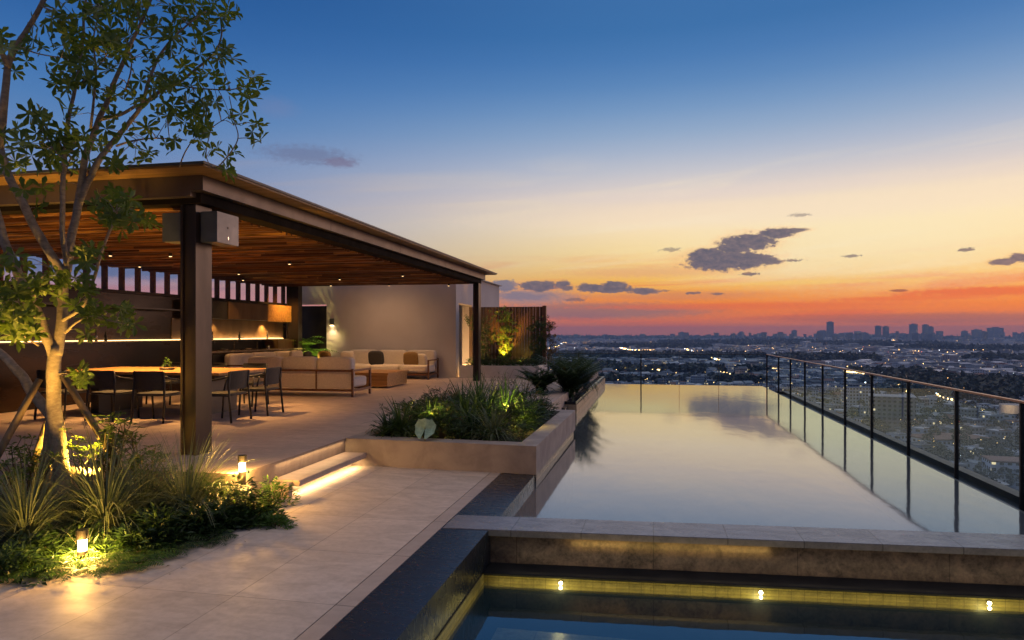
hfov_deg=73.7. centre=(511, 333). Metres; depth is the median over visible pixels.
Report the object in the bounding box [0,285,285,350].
kitchen wall
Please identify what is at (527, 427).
ground cover
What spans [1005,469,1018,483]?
city tree
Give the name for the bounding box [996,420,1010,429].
city tree
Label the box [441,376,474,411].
strap plant
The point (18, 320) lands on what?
tree
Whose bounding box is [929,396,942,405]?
house
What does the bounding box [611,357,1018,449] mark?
city ground
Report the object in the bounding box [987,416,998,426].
city tree
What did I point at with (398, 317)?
building
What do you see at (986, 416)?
house
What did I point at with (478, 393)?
strap plant
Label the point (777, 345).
distant houses
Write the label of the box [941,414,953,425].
house
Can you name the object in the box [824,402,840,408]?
house
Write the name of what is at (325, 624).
path edge
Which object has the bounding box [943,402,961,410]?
house
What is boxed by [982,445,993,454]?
city tree
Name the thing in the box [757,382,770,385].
house
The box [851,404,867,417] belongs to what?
house
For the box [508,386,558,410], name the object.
shrub
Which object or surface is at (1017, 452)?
house
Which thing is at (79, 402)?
tree prop
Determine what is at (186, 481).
grass clump
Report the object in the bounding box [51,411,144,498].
leggy shrub
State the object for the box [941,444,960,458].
house
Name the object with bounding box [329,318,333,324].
wall lamp
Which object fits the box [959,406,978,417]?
house
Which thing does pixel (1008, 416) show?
house
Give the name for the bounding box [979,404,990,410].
city tree
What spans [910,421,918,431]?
city tree
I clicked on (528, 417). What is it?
strap plant
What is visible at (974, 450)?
city tree
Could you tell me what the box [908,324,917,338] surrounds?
tower block
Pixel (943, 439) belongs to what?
building
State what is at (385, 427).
strap plant
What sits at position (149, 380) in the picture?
dining chair
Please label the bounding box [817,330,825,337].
tower block
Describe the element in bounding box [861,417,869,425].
city tree
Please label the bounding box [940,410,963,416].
house
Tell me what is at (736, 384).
house
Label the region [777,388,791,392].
house
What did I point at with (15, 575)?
fern
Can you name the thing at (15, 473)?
leggy shrub
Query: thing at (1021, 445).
glass balustrade
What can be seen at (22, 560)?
shrub
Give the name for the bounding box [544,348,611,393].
cycad
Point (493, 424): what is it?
grass clump
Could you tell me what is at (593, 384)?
cycad
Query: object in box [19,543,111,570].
fern
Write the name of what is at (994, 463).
building
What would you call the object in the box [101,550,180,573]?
fern
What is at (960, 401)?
house
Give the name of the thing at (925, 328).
tower block
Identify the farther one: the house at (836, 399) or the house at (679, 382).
the house at (679, 382)
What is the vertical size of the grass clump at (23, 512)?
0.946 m
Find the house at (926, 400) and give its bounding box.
[918,397,928,405]
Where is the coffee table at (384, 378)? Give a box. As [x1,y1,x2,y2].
[355,370,408,386]
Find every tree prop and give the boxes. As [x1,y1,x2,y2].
[0,378,42,457]
[30,418,45,462]
[59,374,121,466]
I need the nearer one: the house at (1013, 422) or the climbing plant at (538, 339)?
the climbing plant at (538, 339)
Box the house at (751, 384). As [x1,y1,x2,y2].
[747,382,758,385]
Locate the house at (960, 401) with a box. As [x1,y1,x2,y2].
[959,399,976,407]
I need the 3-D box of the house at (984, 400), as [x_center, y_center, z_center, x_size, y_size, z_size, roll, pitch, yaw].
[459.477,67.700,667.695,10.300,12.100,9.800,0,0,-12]
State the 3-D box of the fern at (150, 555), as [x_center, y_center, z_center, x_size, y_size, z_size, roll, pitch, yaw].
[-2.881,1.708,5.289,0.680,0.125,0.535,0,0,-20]
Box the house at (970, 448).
[962,444,990,457]
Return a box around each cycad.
[515,367,558,392]
[527,350,600,400]
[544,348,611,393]
[558,354,602,396]
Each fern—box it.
[0,555,76,581]
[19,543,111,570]
[19,548,142,585]
[71,554,141,575]
[90,542,185,565]
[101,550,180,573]
[132,532,202,558]
[174,524,238,547]
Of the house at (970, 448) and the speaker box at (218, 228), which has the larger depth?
the house at (970, 448)
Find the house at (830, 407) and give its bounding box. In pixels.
[824,405,833,410]
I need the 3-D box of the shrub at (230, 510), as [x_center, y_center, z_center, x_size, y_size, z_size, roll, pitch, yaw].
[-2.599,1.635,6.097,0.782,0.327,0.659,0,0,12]
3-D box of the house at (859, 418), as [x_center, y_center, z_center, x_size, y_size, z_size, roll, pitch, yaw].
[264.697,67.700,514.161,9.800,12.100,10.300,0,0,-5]
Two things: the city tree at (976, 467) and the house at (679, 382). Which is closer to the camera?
the city tree at (976, 467)
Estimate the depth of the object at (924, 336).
5919.79 m
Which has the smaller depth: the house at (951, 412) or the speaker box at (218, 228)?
the speaker box at (218, 228)
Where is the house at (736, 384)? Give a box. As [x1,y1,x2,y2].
[733,382,743,385]
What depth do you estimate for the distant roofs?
1533.22 m
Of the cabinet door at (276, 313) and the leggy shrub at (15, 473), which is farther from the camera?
the cabinet door at (276, 313)
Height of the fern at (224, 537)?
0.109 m
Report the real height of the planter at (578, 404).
1.390 m
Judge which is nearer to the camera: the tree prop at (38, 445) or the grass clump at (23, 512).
the grass clump at (23, 512)
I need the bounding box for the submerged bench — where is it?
[491,628,630,639]
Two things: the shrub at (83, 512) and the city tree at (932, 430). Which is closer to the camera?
the shrub at (83, 512)
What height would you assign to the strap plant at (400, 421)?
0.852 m
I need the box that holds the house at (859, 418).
[854,415,868,424]
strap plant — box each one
[362,396,431,437]
[365,404,413,436]
[403,395,463,437]
[435,381,490,435]
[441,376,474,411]
[445,394,506,439]
[451,375,507,409]
[453,374,514,421]
[464,369,491,402]
[470,372,549,412]
[503,393,560,430]
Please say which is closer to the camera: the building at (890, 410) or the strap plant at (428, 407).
the strap plant at (428, 407)
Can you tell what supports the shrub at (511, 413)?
on the planter at (536, 452)
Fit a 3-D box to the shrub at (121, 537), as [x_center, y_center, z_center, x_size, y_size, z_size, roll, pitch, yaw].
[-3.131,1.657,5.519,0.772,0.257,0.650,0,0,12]
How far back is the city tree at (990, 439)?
402.61 m
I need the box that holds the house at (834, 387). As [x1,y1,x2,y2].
[831,383,840,391]
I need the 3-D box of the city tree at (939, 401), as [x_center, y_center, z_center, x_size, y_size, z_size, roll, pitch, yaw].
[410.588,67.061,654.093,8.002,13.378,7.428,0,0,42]
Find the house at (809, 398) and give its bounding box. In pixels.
[802,396,815,401]
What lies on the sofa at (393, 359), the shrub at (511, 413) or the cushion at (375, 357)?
the cushion at (375, 357)
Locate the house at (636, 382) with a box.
[632,380,643,383]
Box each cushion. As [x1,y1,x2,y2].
[289,350,302,356]
[303,351,311,356]
[318,351,330,357]
[340,351,354,359]
[368,351,383,364]
[403,352,417,364]
[418,353,426,364]
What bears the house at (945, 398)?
on the city ground at (1017, 448)
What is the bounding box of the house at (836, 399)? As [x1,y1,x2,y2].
[833,395,840,403]
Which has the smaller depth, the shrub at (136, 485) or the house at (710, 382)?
the shrub at (136, 485)
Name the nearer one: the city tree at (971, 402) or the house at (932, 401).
the city tree at (971, 402)
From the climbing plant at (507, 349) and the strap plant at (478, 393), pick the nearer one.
the strap plant at (478, 393)
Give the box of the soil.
[0,499,268,572]
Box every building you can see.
[302,280,501,377]
[657,374,712,382]
[772,368,793,373]
[840,383,874,410]
[868,393,916,432]
[911,433,993,447]
[981,455,1018,489]
[999,403,1018,413]
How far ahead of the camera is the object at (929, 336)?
5562.14 m
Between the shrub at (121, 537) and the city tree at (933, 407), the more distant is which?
the city tree at (933, 407)
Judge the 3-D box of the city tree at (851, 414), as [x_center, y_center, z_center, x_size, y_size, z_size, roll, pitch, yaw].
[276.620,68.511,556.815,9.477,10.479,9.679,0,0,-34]
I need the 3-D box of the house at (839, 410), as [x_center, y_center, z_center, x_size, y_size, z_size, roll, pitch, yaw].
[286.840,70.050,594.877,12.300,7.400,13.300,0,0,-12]
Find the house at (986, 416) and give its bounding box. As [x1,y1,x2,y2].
[982,412,1002,427]
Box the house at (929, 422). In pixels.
[917,417,941,426]
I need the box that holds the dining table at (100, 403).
[66,366,265,413]
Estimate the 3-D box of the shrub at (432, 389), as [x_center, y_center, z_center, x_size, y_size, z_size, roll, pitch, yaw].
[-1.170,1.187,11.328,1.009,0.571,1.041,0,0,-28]
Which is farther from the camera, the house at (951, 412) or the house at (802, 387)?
the house at (802, 387)
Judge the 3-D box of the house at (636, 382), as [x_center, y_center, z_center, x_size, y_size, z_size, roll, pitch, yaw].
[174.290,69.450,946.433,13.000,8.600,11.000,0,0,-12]
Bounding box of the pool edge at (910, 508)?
[763,386,1023,534]
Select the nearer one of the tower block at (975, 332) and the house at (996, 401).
the house at (996, 401)
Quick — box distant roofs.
[524,337,1023,454]
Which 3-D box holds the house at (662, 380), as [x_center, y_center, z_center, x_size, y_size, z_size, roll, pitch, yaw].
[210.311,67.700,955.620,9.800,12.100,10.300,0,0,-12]
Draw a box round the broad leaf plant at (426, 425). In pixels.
[415,418,435,438]
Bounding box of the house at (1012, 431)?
[1008,426,1018,445]
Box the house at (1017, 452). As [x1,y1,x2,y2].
[999,447,1018,456]
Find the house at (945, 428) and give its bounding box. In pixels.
[935,424,959,432]
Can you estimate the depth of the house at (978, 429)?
463.72 m
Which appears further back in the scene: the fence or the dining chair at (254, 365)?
the fence
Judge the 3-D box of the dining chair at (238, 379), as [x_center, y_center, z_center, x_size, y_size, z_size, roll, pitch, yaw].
[-4.578,0.996,10.956,0.562,0.811,0.596,0,0,12]
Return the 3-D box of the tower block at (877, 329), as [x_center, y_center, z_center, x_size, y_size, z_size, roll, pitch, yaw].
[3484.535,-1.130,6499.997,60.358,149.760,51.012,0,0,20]
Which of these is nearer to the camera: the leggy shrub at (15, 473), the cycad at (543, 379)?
the leggy shrub at (15, 473)
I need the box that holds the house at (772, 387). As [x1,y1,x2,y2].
[764,385,775,390]
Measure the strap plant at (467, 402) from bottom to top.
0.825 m
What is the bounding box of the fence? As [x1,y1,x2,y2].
[469,306,546,363]
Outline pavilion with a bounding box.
[0,161,496,455]
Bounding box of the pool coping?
[443,515,1023,556]
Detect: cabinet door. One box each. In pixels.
[228,302,267,319]
[268,304,290,321]
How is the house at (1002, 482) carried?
on the city ground at (1017, 448)
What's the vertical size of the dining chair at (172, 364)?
0.811 m
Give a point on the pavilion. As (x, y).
(315, 244)
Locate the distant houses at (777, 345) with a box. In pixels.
[524,335,1023,384]
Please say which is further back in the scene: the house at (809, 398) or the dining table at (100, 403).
the house at (809, 398)
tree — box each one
[0,0,271,498]
[846,411,856,417]
[857,399,865,405]
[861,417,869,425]
[869,418,880,429]
[899,420,910,428]
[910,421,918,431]
[916,415,924,424]
[922,433,934,443]
[923,407,933,416]
[925,448,937,455]
[927,426,939,434]
[929,426,940,434]
[929,441,944,455]
[931,406,940,411]
[934,420,944,425]
[935,413,948,425]
[936,396,943,405]
[936,444,952,456]
[942,418,953,424]
[951,431,963,443]
[952,449,968,461]
[959,425,972,434]
[959,434,970,446]
[961,401,969,406]
[962,439,974,445]
[968,448,983,459]
[969,401,976,408]
[973,461,985,473]
[974,396,982,402]
[974,437,986,446]
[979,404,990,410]
[979,468,997,481]
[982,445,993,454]
[986,436,1001,449]
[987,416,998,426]
[991,447,1006,455]
[994,450,1009,456]
[994,467,1014,485]
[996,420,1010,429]
[1000,449,1015,456]
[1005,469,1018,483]
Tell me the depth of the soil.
6.36 m
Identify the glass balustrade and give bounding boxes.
[547,353,765,384]
[766,354,1023,510]
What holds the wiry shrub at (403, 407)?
on the planter at (536, 452)
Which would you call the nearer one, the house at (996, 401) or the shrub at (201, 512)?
the shrub at (201, 512)
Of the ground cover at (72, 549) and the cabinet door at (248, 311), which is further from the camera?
the cabinet door at (248, 311)
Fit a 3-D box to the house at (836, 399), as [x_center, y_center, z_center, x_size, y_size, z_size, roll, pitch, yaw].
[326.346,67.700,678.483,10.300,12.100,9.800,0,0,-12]
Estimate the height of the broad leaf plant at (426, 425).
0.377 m
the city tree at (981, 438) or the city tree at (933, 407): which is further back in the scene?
the city tree at (933, 407)
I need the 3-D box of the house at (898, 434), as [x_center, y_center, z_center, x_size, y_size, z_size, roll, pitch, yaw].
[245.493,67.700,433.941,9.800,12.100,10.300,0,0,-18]
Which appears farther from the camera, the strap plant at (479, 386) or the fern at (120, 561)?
the strap plant at (479, 386)
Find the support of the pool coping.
on the coping wall at (961, 568)
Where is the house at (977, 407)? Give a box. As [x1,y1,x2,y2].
[976,405,993,411]
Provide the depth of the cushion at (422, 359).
21.01 m
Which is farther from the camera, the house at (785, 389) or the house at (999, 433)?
the house at (785, 389)
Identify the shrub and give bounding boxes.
[0,434,59,501]
[0,460,51,518]
[0,526,71,568]
[0,537,59,586]
[33,514,139,560]
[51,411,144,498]
[61,493,136,531]
[74,428,160,487]
[90,522,172,559]
[112,501,215,558]
[116,445,176,487]
[120,475,158,522]
[146,472,195,517]
[156,464,215,510]
[158,495,253,545]
[184,475,239,503]
[192,493,264,537]
[194,476,258,507]
[213,487,276,513]
[220,470,286,528]
[231,495,296,529]
[249,510,297,529]
[255,474,300,506]
[379,397,436,419]
[386,393,457,419]
[403,399,479,438]
[411,387,470,412]
[423,383,463,414]
[474,391,539,429]
[478,369,520,403]
[502,375,538,399]
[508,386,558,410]
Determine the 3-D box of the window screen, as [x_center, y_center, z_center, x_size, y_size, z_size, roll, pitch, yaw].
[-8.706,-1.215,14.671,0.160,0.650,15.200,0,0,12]
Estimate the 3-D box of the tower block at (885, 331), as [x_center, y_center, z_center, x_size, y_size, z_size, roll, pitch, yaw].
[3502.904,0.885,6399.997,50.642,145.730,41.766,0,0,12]
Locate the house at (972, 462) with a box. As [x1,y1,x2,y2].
[959,456,981,472]
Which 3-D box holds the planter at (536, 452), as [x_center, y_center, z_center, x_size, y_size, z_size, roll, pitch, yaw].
[-0.542,2.173,10.746,2.630,1.554,4.155,0,0,12]
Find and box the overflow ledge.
[774,391,1018,508]
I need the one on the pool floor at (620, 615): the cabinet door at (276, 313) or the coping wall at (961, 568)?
the coping wall at (961, 568)
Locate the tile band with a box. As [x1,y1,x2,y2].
[436,574,1023,639]
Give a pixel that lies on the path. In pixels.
(358, 525)
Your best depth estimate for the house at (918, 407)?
603.38 m
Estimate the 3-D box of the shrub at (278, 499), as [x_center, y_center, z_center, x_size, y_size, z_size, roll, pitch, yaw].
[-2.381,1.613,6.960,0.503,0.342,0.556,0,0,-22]
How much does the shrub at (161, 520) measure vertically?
0.403 m
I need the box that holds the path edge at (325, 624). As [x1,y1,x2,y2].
[296,472,501,639]
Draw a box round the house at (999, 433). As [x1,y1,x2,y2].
[985,427,1010,446]
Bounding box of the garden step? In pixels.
[270,452,365,498]
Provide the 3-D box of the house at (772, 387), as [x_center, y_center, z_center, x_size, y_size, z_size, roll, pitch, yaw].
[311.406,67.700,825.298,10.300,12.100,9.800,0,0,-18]
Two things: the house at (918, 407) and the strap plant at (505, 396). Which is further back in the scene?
the house at (918, 407)
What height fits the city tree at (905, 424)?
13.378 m
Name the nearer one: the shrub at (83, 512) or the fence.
the shrub at (83, 512)
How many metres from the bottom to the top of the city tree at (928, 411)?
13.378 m
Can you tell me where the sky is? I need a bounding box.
[0,0,1023,336]
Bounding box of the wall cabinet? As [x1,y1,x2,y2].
[15,300,290,321]
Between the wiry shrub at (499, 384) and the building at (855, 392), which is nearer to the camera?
the wiry shrub at (499, 384)
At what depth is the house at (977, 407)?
620.88 m
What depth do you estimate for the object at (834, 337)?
5341.51 m
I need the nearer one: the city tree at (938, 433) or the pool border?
the pool border
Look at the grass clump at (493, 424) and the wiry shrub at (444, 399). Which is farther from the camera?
the wiry shrub at (444, 399)
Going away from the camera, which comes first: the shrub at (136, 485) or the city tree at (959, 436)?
the shrub at (136, 485)
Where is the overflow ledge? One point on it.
(1001, 492)
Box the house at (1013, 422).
[1002,418,1018,429]
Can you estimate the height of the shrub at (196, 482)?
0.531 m
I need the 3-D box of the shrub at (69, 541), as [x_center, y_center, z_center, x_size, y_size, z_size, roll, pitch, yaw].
[-3.473,1.651,5.550,1.082,0.289,0.781,0,0,12]
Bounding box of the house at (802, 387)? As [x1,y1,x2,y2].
[798,385,811,389]
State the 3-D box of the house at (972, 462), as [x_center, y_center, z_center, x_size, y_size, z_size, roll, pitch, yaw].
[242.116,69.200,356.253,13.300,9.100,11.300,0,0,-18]
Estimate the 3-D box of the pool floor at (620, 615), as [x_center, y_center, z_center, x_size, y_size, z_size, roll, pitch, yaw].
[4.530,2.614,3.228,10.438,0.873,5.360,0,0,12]
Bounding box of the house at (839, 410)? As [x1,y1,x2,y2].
[834,409,849,415]
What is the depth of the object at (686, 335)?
5912.99 m
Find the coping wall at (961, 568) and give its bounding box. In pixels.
[490,536,1023,585]
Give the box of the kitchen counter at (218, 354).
[212,340,304,362]
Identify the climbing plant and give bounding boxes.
[464,314,497,362]
[488,305,521,365]
[527,315,552,364]
[542,320,560,365]
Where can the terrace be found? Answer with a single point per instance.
(305, 429)
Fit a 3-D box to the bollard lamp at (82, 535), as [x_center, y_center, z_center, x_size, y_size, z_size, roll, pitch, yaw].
[-3.265,1.635,5.190,0.086,0.290,0.085,0,0,12]
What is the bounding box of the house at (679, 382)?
[676,380,685,384]
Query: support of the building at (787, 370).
on the city ground at (1017, 448)
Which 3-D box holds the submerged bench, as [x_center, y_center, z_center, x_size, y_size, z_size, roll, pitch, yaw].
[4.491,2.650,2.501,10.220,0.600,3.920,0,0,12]
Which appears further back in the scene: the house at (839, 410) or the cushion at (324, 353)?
the house at (839, 410)
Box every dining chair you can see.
[34,370,89,420]
[84,370,139,421]
[130,371,179,423]
[145,362,179,404]
[212,363,226,367]
[212,370,251,422]
[238,367,283,415]
[241,363,268,406]
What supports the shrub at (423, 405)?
on the planter at (536, 452)
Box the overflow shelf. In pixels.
[483,562,1023,599]
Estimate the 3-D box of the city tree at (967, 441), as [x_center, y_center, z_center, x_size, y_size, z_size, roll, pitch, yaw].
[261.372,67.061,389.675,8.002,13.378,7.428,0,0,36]
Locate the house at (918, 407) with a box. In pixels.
[916,404,923,412]
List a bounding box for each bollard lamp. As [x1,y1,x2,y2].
[76,528,88,563]
[238,454,246,496]
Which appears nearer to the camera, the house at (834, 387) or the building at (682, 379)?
the house at (834, 387)
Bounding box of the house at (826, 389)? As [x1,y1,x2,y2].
[819,388,831,394]
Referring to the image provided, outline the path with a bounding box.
[0,465,490,639]
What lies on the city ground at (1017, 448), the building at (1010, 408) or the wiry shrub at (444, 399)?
the building at (1010, 408)
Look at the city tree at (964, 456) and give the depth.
355.40 m
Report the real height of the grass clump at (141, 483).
0.819 m
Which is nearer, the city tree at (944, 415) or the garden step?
the garden step
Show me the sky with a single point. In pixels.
(619, 167)
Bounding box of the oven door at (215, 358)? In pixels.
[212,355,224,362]
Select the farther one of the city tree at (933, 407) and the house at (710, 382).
the house at (710, 382)
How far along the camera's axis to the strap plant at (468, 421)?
9.59 m
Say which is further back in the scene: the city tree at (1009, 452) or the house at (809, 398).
the house at (809, 398)
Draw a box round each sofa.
[224,351,289,367]
[245,356,370,396]
[350,350,438,379]
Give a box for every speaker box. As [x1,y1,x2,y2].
[162,212,179,243]
[201,211,238,246]
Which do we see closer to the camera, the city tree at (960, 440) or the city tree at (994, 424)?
the city tree at (960, 440)
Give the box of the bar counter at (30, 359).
[0,338,285,412]
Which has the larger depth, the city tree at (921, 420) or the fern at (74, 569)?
the city tree at (921, 420)
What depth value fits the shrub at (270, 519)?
6.16 m
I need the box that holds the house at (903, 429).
[894,427,910,432]
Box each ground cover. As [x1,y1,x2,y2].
[0,490,236,568]
[370,400,559,441]
[465,357,539,365]
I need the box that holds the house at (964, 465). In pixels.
[950,461,971,470]
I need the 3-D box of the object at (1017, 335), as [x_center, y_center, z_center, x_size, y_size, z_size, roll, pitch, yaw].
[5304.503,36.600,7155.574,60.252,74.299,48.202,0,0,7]
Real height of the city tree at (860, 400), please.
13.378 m
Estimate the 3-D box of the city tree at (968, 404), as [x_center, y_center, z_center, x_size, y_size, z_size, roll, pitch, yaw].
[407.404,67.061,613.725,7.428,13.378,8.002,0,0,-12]
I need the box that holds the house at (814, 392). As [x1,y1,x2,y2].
[806,388,818,395]
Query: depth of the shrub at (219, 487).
6.57 m
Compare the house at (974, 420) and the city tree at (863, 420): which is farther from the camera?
the house at (974, 420)
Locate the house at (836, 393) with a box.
[830,392,840,396]
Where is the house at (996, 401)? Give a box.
[991,399,1008,404]
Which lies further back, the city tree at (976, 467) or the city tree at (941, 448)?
the city tree at (941, 448)
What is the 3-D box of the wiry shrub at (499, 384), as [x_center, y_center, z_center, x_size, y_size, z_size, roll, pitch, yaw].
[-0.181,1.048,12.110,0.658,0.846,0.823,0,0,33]
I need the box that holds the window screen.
[0,249,285,305]
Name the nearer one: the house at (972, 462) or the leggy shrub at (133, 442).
the leggy shrub at (133, 442)
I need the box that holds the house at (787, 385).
[781,383,793,387]
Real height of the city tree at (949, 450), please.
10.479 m
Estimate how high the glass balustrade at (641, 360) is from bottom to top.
1.424 m
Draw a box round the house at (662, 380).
[658,377,666,384]
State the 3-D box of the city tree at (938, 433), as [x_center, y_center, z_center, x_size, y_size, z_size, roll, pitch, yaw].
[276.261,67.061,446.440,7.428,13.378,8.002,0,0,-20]
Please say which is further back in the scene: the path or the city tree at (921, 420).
the city tree at (921, 420)
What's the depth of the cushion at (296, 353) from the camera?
19.90 m
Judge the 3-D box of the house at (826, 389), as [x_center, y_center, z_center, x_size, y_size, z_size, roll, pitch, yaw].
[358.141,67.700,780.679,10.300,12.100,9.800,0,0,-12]
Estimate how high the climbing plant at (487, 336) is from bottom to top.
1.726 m
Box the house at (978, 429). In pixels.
[960,423,984,434]
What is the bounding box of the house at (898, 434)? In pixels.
[886,430,910,442]
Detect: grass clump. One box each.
[0,433,132,544]
[2,408,223,553]
[43,477,93,528]
[48,435,214,524]
[88,422,269,532]
[463,401,529,441]
[528,387,562,419]
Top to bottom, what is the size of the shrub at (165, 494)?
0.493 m
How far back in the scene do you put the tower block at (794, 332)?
7381.16 m
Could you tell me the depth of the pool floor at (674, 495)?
12.13 m
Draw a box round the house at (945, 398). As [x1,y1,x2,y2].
[940,396,953,400]
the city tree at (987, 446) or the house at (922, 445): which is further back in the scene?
the house at (922, 445)
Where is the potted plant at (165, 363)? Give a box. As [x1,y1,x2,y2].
[159,357,174,369]
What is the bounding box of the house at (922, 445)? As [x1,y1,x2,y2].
[910,440,936,452]
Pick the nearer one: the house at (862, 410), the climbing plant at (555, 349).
the climbing plant at (555, 349)
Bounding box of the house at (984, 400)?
[973,396,990,403]
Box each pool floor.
[449,586,1023,639]
[562,464,905,530]
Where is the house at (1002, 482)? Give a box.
[989,477,1008,485]
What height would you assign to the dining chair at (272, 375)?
0.811 m
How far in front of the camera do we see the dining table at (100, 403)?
12.21 m
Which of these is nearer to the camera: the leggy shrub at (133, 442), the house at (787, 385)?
the leggy shrub at (133, 442)
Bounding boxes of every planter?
[345,408,574,518]
[459,364,546,378]
[562,376,604,413]
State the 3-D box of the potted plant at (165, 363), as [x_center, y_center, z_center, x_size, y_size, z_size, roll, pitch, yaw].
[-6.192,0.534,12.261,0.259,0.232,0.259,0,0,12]
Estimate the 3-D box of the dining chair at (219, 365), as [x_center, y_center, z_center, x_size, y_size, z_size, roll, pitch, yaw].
[-6.030,0.996,13.539,0.596,0.811,0.562,0,0,9]
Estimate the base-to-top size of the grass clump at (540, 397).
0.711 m
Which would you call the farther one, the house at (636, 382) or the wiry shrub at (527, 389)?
the house at (636, 382)
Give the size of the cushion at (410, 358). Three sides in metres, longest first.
0.480 x 0.440 x 0.160 m
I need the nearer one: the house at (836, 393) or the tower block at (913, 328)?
the house at (836, 393)
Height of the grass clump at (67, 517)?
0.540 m
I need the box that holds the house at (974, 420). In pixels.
[959,416,982,425]
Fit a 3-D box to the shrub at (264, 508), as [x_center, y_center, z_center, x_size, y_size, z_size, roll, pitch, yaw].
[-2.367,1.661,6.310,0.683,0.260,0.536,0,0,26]
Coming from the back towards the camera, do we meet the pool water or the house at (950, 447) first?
the house at (950, 447)
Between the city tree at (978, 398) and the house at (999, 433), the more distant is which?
the city tree at (978, 398)
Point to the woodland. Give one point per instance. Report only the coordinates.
(998, 384)
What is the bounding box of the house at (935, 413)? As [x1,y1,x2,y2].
[922,411,942,419]
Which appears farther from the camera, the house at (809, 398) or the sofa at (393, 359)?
the house at (809, 398)
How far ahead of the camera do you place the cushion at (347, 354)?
21.48 m
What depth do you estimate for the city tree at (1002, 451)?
352.85 m
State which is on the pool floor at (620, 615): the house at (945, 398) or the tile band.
the tile band
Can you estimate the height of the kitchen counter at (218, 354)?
1.110 m
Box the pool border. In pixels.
[320,474,534,639]
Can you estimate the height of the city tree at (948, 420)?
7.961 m
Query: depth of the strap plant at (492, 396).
10.52 m
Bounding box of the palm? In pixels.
[288,336,338,357]
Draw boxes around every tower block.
[791,330,796,336]
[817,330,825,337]
[826,321,833,336]
[875,325,880,336]
[882,326,888,339]
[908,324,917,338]
[922,324,928,332]
[929,326,933,332]
[961,330,967,335]
[971,329,981,337]
[987,327,1003,337]
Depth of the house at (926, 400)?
691.26 m
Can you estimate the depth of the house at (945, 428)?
482.43 m
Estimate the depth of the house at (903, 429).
474.45 m
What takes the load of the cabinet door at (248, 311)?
in the wall cabinet
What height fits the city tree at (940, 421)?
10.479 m
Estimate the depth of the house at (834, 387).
840.53 m
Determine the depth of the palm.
21.75 m
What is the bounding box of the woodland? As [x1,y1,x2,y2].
[524,334,1023,402]
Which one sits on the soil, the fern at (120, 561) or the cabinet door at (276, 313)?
the fern at (120, 561)
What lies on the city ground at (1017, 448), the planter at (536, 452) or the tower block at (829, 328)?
the tower block at (829, 328)
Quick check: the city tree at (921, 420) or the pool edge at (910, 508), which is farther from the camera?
the city tree at (921, 420)
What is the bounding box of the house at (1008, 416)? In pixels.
[1001,412,1018,419]
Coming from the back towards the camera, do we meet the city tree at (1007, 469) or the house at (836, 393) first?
the house at (836, 393)
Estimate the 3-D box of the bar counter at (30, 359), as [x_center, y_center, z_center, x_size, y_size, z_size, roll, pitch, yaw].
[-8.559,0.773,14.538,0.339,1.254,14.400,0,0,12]
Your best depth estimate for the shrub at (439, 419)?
9.32 m
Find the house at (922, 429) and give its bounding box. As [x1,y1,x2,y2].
[911,424,934,433]
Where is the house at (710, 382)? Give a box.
[706,379,715,384]
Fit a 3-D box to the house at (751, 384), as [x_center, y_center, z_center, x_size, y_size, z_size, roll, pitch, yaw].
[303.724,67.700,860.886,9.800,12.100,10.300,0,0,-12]
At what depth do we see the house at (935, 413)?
565.54 m
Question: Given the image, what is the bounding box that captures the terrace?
[0,372,597,502]
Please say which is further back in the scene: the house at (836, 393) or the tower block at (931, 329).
the tower block at (931, 329)
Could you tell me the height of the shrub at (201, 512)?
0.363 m
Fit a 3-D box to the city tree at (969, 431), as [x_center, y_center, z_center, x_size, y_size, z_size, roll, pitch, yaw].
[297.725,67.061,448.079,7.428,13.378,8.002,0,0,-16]

